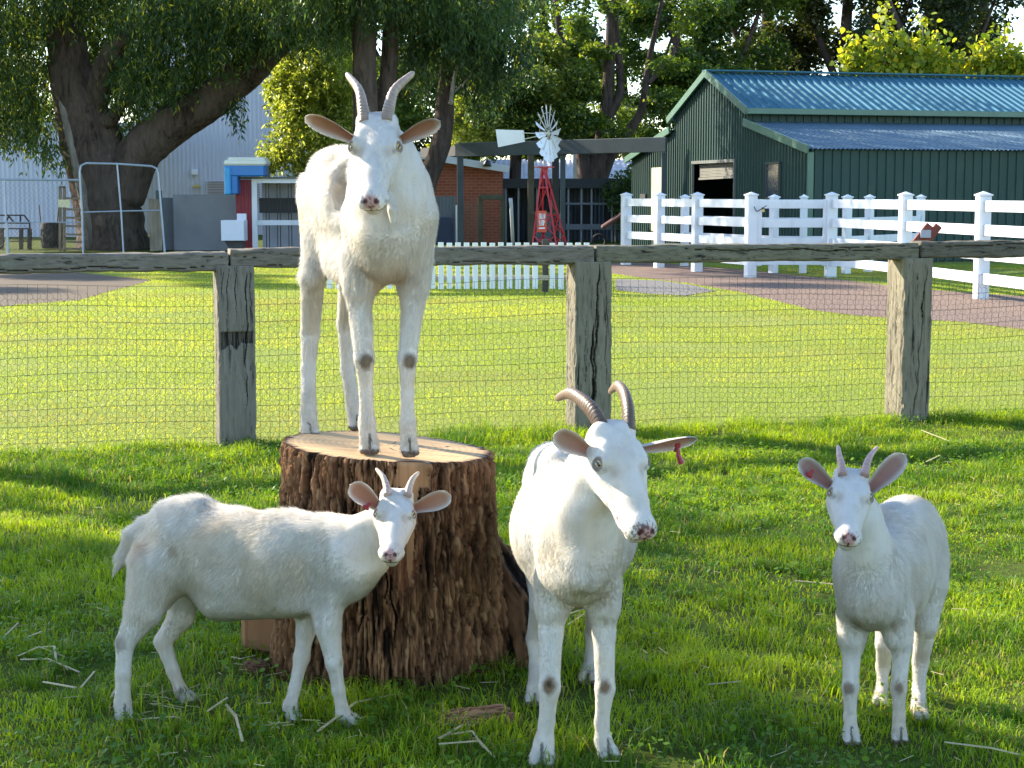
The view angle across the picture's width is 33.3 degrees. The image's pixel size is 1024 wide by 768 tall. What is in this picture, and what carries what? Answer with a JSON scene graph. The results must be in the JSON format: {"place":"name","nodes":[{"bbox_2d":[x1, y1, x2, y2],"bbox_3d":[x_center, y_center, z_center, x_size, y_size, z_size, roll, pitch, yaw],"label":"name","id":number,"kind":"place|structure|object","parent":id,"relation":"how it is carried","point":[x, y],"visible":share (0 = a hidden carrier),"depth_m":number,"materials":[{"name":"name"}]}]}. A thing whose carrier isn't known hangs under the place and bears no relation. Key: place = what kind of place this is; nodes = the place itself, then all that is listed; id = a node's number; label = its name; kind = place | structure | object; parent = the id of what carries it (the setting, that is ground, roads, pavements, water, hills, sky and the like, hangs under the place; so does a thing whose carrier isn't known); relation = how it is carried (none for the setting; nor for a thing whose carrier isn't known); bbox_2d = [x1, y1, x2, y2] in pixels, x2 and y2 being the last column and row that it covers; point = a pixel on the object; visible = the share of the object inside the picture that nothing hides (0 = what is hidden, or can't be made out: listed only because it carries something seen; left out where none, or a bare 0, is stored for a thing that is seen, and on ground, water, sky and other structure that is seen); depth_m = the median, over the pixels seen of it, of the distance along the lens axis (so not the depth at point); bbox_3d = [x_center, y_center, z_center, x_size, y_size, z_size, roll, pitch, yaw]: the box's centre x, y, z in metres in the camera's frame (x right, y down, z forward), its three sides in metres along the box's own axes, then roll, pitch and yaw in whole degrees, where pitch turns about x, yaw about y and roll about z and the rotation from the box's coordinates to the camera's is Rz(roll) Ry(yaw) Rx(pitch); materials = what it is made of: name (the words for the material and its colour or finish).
{"place":"outdoors","nodes":[
{"label":"outdoors","id":0,"kind":"place"},
{"bbox_2d":[0,261,1023,452],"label":"lawn base","id":1,"kind":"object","parent":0,"point":[704,315],"depth_m":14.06,"materials":[{"name":"green plant"}]},
{"bbox_2d":[0,272,150,305],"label":"dirt patch","id":2,"kind":"object","parent":1,"relation":"on","point":[56,285],"visible":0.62,"depth_m":26.34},
{"bbox_2d":[301,240,589,292],"bbox_3d":[-0.959,-1.678,24.432,4.151,0.760,0.154,0,6,0],"label":"picket fence","id":3,"kind":"object","parent":1,"relation":"on","point":[475,277],"visible":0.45,"depth_m":24.39,"materials":[{"name":"white paint"}]},
{"bbox_2d":[0,240,1023,449],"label":"timber fence","id":4,"kind":"object","parent":1,"relation":"on","point":[589,295],"visible":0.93,"depth_m":10.03,"materials":[{"name":"grey wood"}]},
{"bbox_2d":[912,223,941,240],"bbox_3d":[2.685,-0.962,11.106,0.201,0.165,0.038,0,6,0],"label":"metal bracket","id":5,"kind":"object","parent":4,"relation":"on","point":[928,232],"visible":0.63,"depth_m":11.09,"materials":[{"name":"red metal"}]},
{"bbox_2d":[680,194,926,273],"bbox_3d":[5.416,-2.816,31.780,4.714,1.405,3.046,1,6,8],"label":"rail fence","id":6,"kind":"object","parent":1,"relation":"on","point":[846,214],"visible":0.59,"depth_m":30.73,"materials":[{"name":"white paint"}]},
{"bbox_2d":[0,235,1023,767],"bbox_3d":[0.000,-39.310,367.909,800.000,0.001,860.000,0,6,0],"label":"ground","id":7,"kind":"structure","parent":0,"point":[652,757],"depth_m":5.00,"materials":[{"name":"green plant"}]},
{"bbox_2d":[0,215,31,248],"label":"bench","id":8,"kind":"object","parent":7,"relation":"on","point":[21,236],"visible":0.81,"depth_m":43.81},
{"bbox_2d":[18,646,64,656],"bbox_3d":[-1.416,0.807,5.158,0.137,0.023,0.059,-1,6,-13],"label":"straw stalk","id":9,"kind":"object","parent":7,"relation":"on","point":[42,648],"visible":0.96,"depth_m":5.16,"materials":[{"name":"beige plant"}]},
{"bbox_2d":[0,178,83,253],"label":"chain link fence","id":10,"kind":"object","parent":7,"relation":"on","point":[7,231],"visible":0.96,"depth_m":40.49,"materials":[{"name":"grey metal"}]},
{"bbox_2d":[0,14,92,122],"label":"tall tree","id":11,"kind":"object","parent":7,"relation":"on","point":[53,119],"visible":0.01,"depth_m":68.55,"materials":[{"name":"green plant"}]},
{"bbox_2d":[20,658,79,672],"bbox_3d":[-1.354,0.821,5.034,0.223,0.023,0.019,3,7,26],"label":"straw stalk","id":12,"kind":"object","parent":7,"relation":"on","point":[54,661],"visible":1,"depth_m":5.03,"materials":[{"name":"beige plant"}]},
{"bbox_2d":[43,645,56,662],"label":"straw stalk","id":13,"kind":"object","parent":7,"relation":"on","point":[55,654],"visible":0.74,"depth_m":5.14,"materials":[{"name":"beige plant"}]},
{"bbox_2d":[38,205,62,247],"bbox_3d":[-11.906,-4.074,44.321,0.593,1.108,0.593,-6,9,-45],"label":"wire basket","id":14,"kind":"object","parent":7,"relation":"on","point":[45,238],"visible":0.62,"depth_m":44.11,"materials":[{"name":"grey metal"}]},
{"bbox_2d":[42,681,76,687],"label":"straw stalk","id":15,"kind":"object","parent":7,"relation":"on","point":[58,684],"visible":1,"depth_m":4.79,"materials":[{"name":"beige plant"}]},
{"bbox_2d":[0,123,135,236],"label":"lean to","id":16,"kind":"object","parent":7,"relation":"on","point":[24,197],"visible":0.16,"depth_m":56.63,"materials":[{"name":"grey metal"}]},
{"bbox_2d":[58,186,85,250],"bbox_3d":[-10.911,-4.094,42.417,0.715,1.608,0.240,0,6,0],"label":"slatted fence","id":17,"kind":"object","parent":7,"relation":"on","point":[62,203],"visible":0.81,"depth_m":42.41,"materials":[{"name":"wood"}]},
{"bbox_2d":[80,671,94,687],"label":"straw stalk","id":18,"kind":"object","parent":7,"relation":"on","point":[87,679],"visible":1,"depth_m":4.85,"materials":[{"name":"beige plant"}]},
{"bbox_2d":[79,162,165,251],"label":"chain link gate","id":19,"kind":"structure","parent":7,"relation":"on","point":[120,195],"depth_m":40.28,"materials":[{"name":"grey metal"}]},
{"bbox_2d":[43,8,259,122],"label":"tall tree","id":20,"kind":"object","parent":7,"relation":"on","point":[52,106],"depth_m":72.16,"materials":[{"name":"green plant"}]},
{"bbox_2d":[149,198,162,250],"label":"timber planks","id":21,"kind":"object","parent":7,"relation":"on","point":[155,226],"visible":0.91,"depth_m":42.41,"materials":[{"name":"grey wood"}]},
{"bbox_2d":[141,716,190,722],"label":"straw stalk","id":22,"kind":"object","parent":7,"relation":"on","point":[165,717],"visible":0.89,"depth_m":4.49,"materials":[{"name":"beige plant"}]},
{"bbox_2d":[0,0,352,250],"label":"gum tree","id":23,"kind":"object","parent":7,"relation":"on","point":[87,86],"visible":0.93,"depth_m":42.42,"materials":[{"name":"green plant"}]},
{"bbox_2d":[156,190,235,250],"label":"concrete wall","id":24,"kind":"structure","parent":7,"relation":"on","point":[192,222],"depth_m":42.82,"materials":[{"name":"grey concrete"}]},
{"bbox_2d":[206,697,227,711],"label":"straw stalk","id":25,"kind":"object","parent":7,"relation":"on","point":[212,707],"visible":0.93,"depth_m":4.61,"materials":[{"name":"beige plant"}]},
{"bbox_2d":[221,214,247,248],"bbox_3d":[-6.467,-3.489,39.918,0.534,0.954,0.550,0,6,0],"label":"laundry sink","id":26,"kind":"object","parent":7,"relation":"on","point":[234,234],"visible":0.98,"depth_m":39.65,"materials":[{"name":"white plastic"}]},
{"bbox_2d":[225,704,243,741],"bbox_3d":[-0.726,0.882,4.489,0.012,0.024,0.298,-2,7,-17],"label":"straw stalk","id":27,"kind":"object","parent":7,"relation":"on","point":[237,723],"visible":1,"depth_m":4.45,"materials":[{"name":"beige plant"}]},
{"bbox_2d":[136,36,377,234],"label":"white building","id":28,"kind":"structure","parent":7,"relation":"on","point":[193,164],"depth_m":59.46,"materials":[{"name":"paint"}]},
{"bbox_2d":[240,658,274,676],"bbox_3d":[-0.746,0.834,5.023,0.098,0.052,0.070,-2,7,-19],"label":"bark piece","id":29,"kind":"object","parent":7,"relation":"on","point":[252,667],"visible":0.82,"depth_m":5.00,"materials":[{"name":"brown wood"}]},
{"bbox_2d":[236,177,300,247],"bbox_3d":[-5.751,-4.107,41.601,1.856,1.812,1.900,0,6,0],"label":"shed","id":30,"kind":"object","parent":7,"relation":"on","point":[279,221],"visible":0.49,"depth_m":41.48,"materials":[{"name":"white paint"}]},
{"bbox_2d":[224,157,269,194],"bbox_3d":[-6.272,-4.926,40.600,1.004,0.881,0.790,0,6,0],"label":"awning","id":31,"kind":"object","parent":30,"relation":"on","point":[235,168],"visible":1,"depth_m":40.24,"materials":[{"name":"blue plastic"}]},
{"bbox_2d":[251,179,300,247],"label":"metal gate","id":32,"kind":"structure","parent":30,"relation":"in","point":[255,222],"depth_m":40.74,"materials":[{"name":"white metal"}]},
{"bbox_2d":[111,468,450,727],"bbox_3d":[-0.622,0.556,4.551,0.970,0.694,0.353,2,7,17],"label":"goat","id":33,"kind":"object","parent":7,"relation":"on","point":[183,557],"visible":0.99,"depth_m":4.50},
{"bbox_2d":[254,0,377,176],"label":"gum tree","id":34,"kind":"object","parent":7,"relation":"on","point":[321,88],"visible":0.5,"depth_m":44.95,"materials":[{"name":"green plant"}]},
{"bbox_2d":[316,693,402,731],"bbox_3d":[-0.417,0.871,4.589,0.037,0.024,0.424,3,7,27],"label":"straw stalk","id":35,"kind":"object","parent":7,"relation":"on","point":[332,720],"visible":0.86,"depth_m":4.50,"materials":[{"name":"beige plant"}]},
{"bbox_2d":[256,0,466,134],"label":"gum tree","id":36,"kind":"object","parent":7,"relation":"on","point":[364,72],"visible":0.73,"depth_m":38.90,"materials":[{"name":"green plant"}]},
{"bbox_2d":[241,430,528,693],"bbox_3d":[-0.337,0.533,5.173,0.840,0.753,0.728,-3,7,-25],"label":"tree stump","id":37,"kind":"object","parent":7,"relation":"on","point":[445,595],"visible":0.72,"depth_m":4.91,"materials":[{"name":"brown wood"}]},
{"bbox_2d":[295,71,440,457],"bbox_3d":[-0.440,-0.362,5.098,0.394,1.091,1.076,-1,6,-11],"label":"goat","id":38,"kind":"object","parent":37,"relation":"on","point":[368,212],"visible":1,"depth_m":4.87},
{"bbox_2d":[296,0,523,111],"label":"gum tree","id":39,"kind":"object","parent":7,"relation":"on","point":[388,69],"visible":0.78,"depth_m":38.69,"materials":[{"name":"green plant"}]},
{"bbox_2d":[376,22,507,162],"bbox_3d":[-4.907,-11.421,61.228,12.007,12.097,5.690,0,6,0],"label":"tall tree","id":40,"kind":"object","parent":7,"relation":"on","point":[407,116],"visible":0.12,"depth_m":60.10,"materials":[{"name":"green plant"}]},
{"bbox_2d":[435,217,451,244],"bbox_3d":[-1.921,-4.288,48.020,0.450,0.760,0.300,0,6,0],"label":"bin","id":41,"kind":"object","parent":7,"relation":"on","point":[444,232],"visible":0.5,"depth_m":47.88,"materials":[{"name":"blue plastic"}]},
{"bbox_2d":[434,196,456,243],"bbox_3d":[-1.945,-4.601,48.174,0.826,1.348,0.225,0,6,0],"label":"sheet panel","id":42,"kind":"object","parent":7,"relation":"on","point":[447,206],"visible":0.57,"depth_m":48.24,"materials":[{"name":"white paint"}]},
{"bbox_2d":[438,724,463,738],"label":"straw stalk","id":43,"kind":"object","parent":7,"relation":"on","point":[449,732],"visible":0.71,"depth_m":4.36,"materials":[{"name":"beige plant"}]},
{"bbox_2d":[352,0,569,161],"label":"tall tree","id":44,"kind":"object","parent":7,"relation":"on","point":[432,111],"depth_m":69.33,"materials":[{"name":"green plant"}]},
{"bbox_2d":[418,151,509,242],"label":"brick shed","id":45,"kind":"structure","parent":7,"relation":"on","point":[479,179],"depth_m":49.68,"materials":[{"name":"red brick"}]},
{"bbox_2d":[483,157,490,166],"bbox_3d":[-0.687,-6.382,49.169,0.260,0.275,0.413,3,7,22],"label":"bell","id":46,"kind":"object","parent":45,"relation":"hanging from","point":[486,163],"visible":1,"depth_m":49.04,"materials":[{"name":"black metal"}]},
{"bbox_2d":[464,204,468,242],"bbox_3d":[-1.150,-4.521,48.396,0.418,1.140,0.015,0,6,0],"label":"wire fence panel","id":47,"kind":"object","parent":7,"relation":"on","point":[466,226],"visible":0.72,"depth_m":48.40,"materials":[{"name":"grey metal"}]},
{"bbox_2d":[439,740,494,756],"bbox_3d":[-0.105,0.905,4.279,0.160,0.023,0.044,3,7,26],"label":"straw stalk","id":48,"kind":"object","parent":7,"relation":"on","point":[484,746],"visible":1,"depth_m":4.29,"materials":[{"name":"beige plant"}]},
{"bbox_2d":[451,730,482,747],"bbox_3d":[-0.107,0.897,4.348,0.123,0.023,0.044,5,8,37],"label":"straw stalk","id":49,"kind":"object","parent":7,"relation":"on","point":[473,732],"visible":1,"depth_m":4.37,"materials":[{"name":"beige plant"}]},
{"bbox_2d":[381,0,555,191],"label":"gum tree","id":50,"kind":"object","parent":7,"relation":"on","point":[477,76],"visible":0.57,"depth_m":40.89,"materials":[{"name":"green plant"}]},
{"bbox_2d":[437,704,519,729],"bbox_3d":[-0.094,0.889,4.547,0.223,0.070,0.098,-2,7,-16],"label":"bark piece","id":51,"kind":"object","parent":7,"relation":"on","point":[500,708],"visible":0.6,"depth_m":4.52,"materials":[{"name":"brown wood"}]},
{"bbox_2d":[478,195,504,243],"bbox_3d":[-0.583,-4.655,48.462,0.763,1.392,0.160,0,6,0],"label":"timber gate frame","id":52,"kind":"object","parent":7,"relation":"on","point":[481,198],"visible":0.85,"depth_m":48.41,"materials":[{"name":"wood"}]},
{"bbox_2d":[0,416,1019,765],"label":"chaff","id":53,"kind":"object","parent":7,"relation":"on","point":[458,686],"visible":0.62,"depth_m":4.82,"materials":[{"name":"plant"}]},
{"bbox_2d":[509,198,514,245],"bbox_3d":[-0.005,-4.426,46.797,0.164,1.306,0.095,0,6,0],"label":"pipe","id":54,"kind":"object","parent":7,"relation":"on","point":[511,220],"visible":0.94,"depth_m":46.76,"materials":[{"name":"grey metal"}]},
{"bbox_2d":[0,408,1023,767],"bbox_3d":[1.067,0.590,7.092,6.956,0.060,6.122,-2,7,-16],"label":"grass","id":55,"kind":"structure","parent":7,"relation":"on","point":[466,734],"depth_m":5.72,"materials":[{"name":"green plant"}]},
{"bbox_2d":[423,31,600,177],"bbox_3d":[-0.030,-7.532,51.967,5.481,6.345,3.263,0,6,0],"label":"fig tree","id":56,"kind":"object","parent":7,"relation":"on","point":[569,97],"visible":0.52,"depth_m":51.14,"materials":[{"name":"green plant"}]},
{"bbox_2d":[496,105,566,244],"bbox_3d":[0.587,-4.475,37.948,1.156,3.360,1.601,-5,8,-40],"label":"windmill","id":57,"kind":"object","parent":7,"relation":"on","point":[550,150],"visible":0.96,"depth_m":37.73,"materials":[{"name":"red paint"}]},
{"bbox_2d":[537,211,546,231],"bbox_3d":[0.650,-3.537,37.284,0.205,0.465,0.018,0,6,0],"label":"sign","id":58,"kind":"object","parent":57,"relation":"attached to","point":[541,221],"visible":1,"depth_m":37.28,"materials":[{"name":"red metal"}]},
{"bbox_2d":[420,137,667,245],"bbox_3d":[1.480,-5.154,46.386,9.285,2.840,4.770,5,8,37],"label":"pergola","id":59,"kind":"object","parent":7,"relation":"on","point":[530,149],"visible":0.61,"depth_m":44.20,"materials":[{"name":"grey wood"}]},
{"bbox_2d":[480,0,645,160],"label":"tall tree","id":60,"kind":"object","parent":7,"relation":"on","point":[599,65],"visible":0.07,"depth_m":76.45,"materials":[{"name":"green plant"}]},
{"bbox_2d":[503,178,631,242],"bbox_3d":[1.603,-5.230,51.525,3.844,1.861,3.225,0,6,0],"label":"animal pen","id":61,"kind":"object","parent":7,"relation":"on","point":[587,215],"visible":0.61,"depth_m":50.84,"materials":[{"name":"black metal"}]},
{"bbox_2d":[509,380,697,767],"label":"goat","id":62,"kind":"object","parent":7,"relation":"on","point":[582,523],"visible":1,"depth_m":4.15},
{"bbox_2d":[591,213,620,244],"bbox_3d":[2.471,-3.975,44.432,0.829,0.954,0.550,0,6,0],"label":"barrow","id":63,"kind":"object","parent":7,"relation":"on","point":[615,218],"visible":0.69,"depth_m":44.22,"materials":[{"name":"brown metal"}]},
{"bbox_2d":[597,161,631,234],"bbox_3d":[3.790,-5.460,49.731,2.708,2.730,1.988,0,6,0],"label":"shrub","id":64,"kind":"object","parent":7,"relation":"on","point":[617,190],"visible":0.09,"depth_m":49.41,"materials":[{"name":"green plant"}]},
{"bbox_2d":[519,0,736,177],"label":"fig tree","id":65,"kind":"object","parent":7,"relation":"on","point":[681,72],"visible":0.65,"depth_m":54.10,"materials":[{"name":"green plant"}]},
{"bbox_2d":[550,0,727,159],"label":"tall tree","id":66,"kind":"object","parent":7,"relation":"on","point":[637,71],"visible":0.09,"depth_m":79.60,"materials":[{"name":"green plant"}]},
{"bbox_2d":[619,0,808,127],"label":"tall tree","id":67,"kind":"object","parent":7,"relation":"on","point":[713,29],"visible":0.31,"depth_m":64.28,"materials":[{"name":"green plant"}]},
{"bbox_2d":[707,681,740,684],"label":"straw stalk","id":68,"kind":"object","parent":7,"relation":"on","point":[723,682],"visible":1,"depth_m":4.81,"materials":[{"name":"beige plant"}]},
{"bbox_2d":[711,0,839,74],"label":"tall tree","id":69,"kind":"object","parent":7,"relation":"on","point":[791,29],"visible":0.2,"depth_m":68.09,"materials":[{"name":"green plant"}]},
{"bbox_2d":[681,0,921,75],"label":"tall tree","id":70,"kind":"object","parent":7,"relation":"on","point":[814,12],"visible":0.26,"depth_m":66.44,"materials":[{"name":"green plant"}]},
{"bbox_2d":[794,580,832,584],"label":"straw stalk","id":71,"kind":"object","parent":7,"relation":"on","point":[813,582],"visible":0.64,"depth_m":6.07,"materials":[{"name":"beige plant"}]},
{"bbox_2d":[624,69,1023,261],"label":"barn","id":72,"kind":"structure","parent":7,"relation":"on","point":[765,135],"depth_m":38.10,"materials":[{"name":"green metal"}]},
{"bbox_2d":[651,167,660,244],"bbox_3d":[3.686,-4.444,43.443,0.040,2.075,0.830,-2,7,-15],"label":"side door","id":73,"kind":"structure","parent":72,"relation":"in","point":[656,172],"depth_m":43.53,"materials":[{"name":"white wood"}]},
{"bbox_2d":[698,162,732,179],"bbox_3d":[4.797,-4.941,39.740,0.070,0.393,2.467,-2,7,-15],"label":"roller door","id":74,"kind":"structure","parent":72,"relation":"in","point":[709,171],"depth_m":39.85,"materials":[{"name":"metal"}]},
{"bbox_2d":[764,161,780,198],"bbox_3d":[5.547,-4.329,36.447,0.061,0.794,0.764,-2,7,-15],"label":"window","id":75,"kind":"structure","parent":72,"relation":"in","point":[772,169],"depth_m":36.44,"materials":[{"name":"grey glass"}]},
{"bbox_2d":[798,445,950,745],"bbox_3d":[0.973,0.517,4.504,0.266,0.781,0.921,3,7,27],"label":"goat","id":76,"kind":"object","parent":7,"relation":"on","point":[891,563],"visible":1,"depth_m":4.35},
{"bbox_2d":[829,0,1023,78],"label":"mulberry tree","id":77,"kind":"object","parent":7,"relation":"on","point":[919,58],"visible":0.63,"depth_m":49.10,"materials":[{"name":"green plant"}]},
{"bbox_2d":[838,0,1023,76],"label":"tall tree","id":78,"kind":"object","parent":7,"relation":"on","point":[948,11],"visible":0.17,"depth_m":63.40,"materials":[{"name":"green plant"}]},
{"bbox_2d":[919,0,1020,74],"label":"tall tree","id":79,"kind":"object","parent":7,"relation":"on","point":[993,18],"visible":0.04,"depth_m":69.75,"materials":[{"name":"green plant"}]},
{"bbox_2d":[944,741,1019,754],"bbox_3d":[1.178,0.908,4.254,0.210,0.023,0.038,3,7,24],"label":"straw stalk","id":80,"kind":"object","parent":7,"relation":"on","point":[981,747],"visible":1,"depth_m":4.25,"materials":[{"name":"beige plant"}]},
{"bbox_2d":[1,0,1023,159],"label":"sky","id":81,"kind":"structure","parent":0,"point":[1018,29],"materials":[{"name":"white"}]},
{"bbox_2d":[483,154,631,195],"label":"white roof house","id":82,"kind":"structure","parent":0,"point":[571,167],"depth_m":61.80,"materials":[{"name":"white metal"}]},
{"bbox_2d":[616,279,713,294],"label":"concrete path","id":83,"kind":"structure","parent":0,"point":[627,284],"depth_m":25.70,"materials":[{"name":"grey concrete"}]},
{"bbox_2d":[611,263,1023,328],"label":"path","id":84,"kind":"structure","parent":0,"point":[675,272],"depth_m":24.21,"materials":[{"name":"brick"}]},
{"bbox_2d":[620,192,758,276],"bbox_3d":[3.182,-2.804,31.494,0.273,1.445,5.691,-2,7,-19],"label":"rail fence","id":85,"kind":"object","parent":84,"relation":"on","point":[696,221],"visible":0.86,"depth_m":31.07,"materials":[{"name":"white paint"}]},
{"bbox_2d":[754,199,826,265],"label":"gate","id":86,"kind":"structure","parent":85,"relation":"attached to","point":[790,223],"depth_m":28.88,"materials":[{"name":"white paint"}]},
{"bbox_2d":[824,191,1023,298],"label":"rail fence","id":87,"kind":"object","parent":84,"relation":"on","point":[983,205],"visible":0.82,"depth_m":24.34,"materials":[{"name":"white paint"}]}
]}

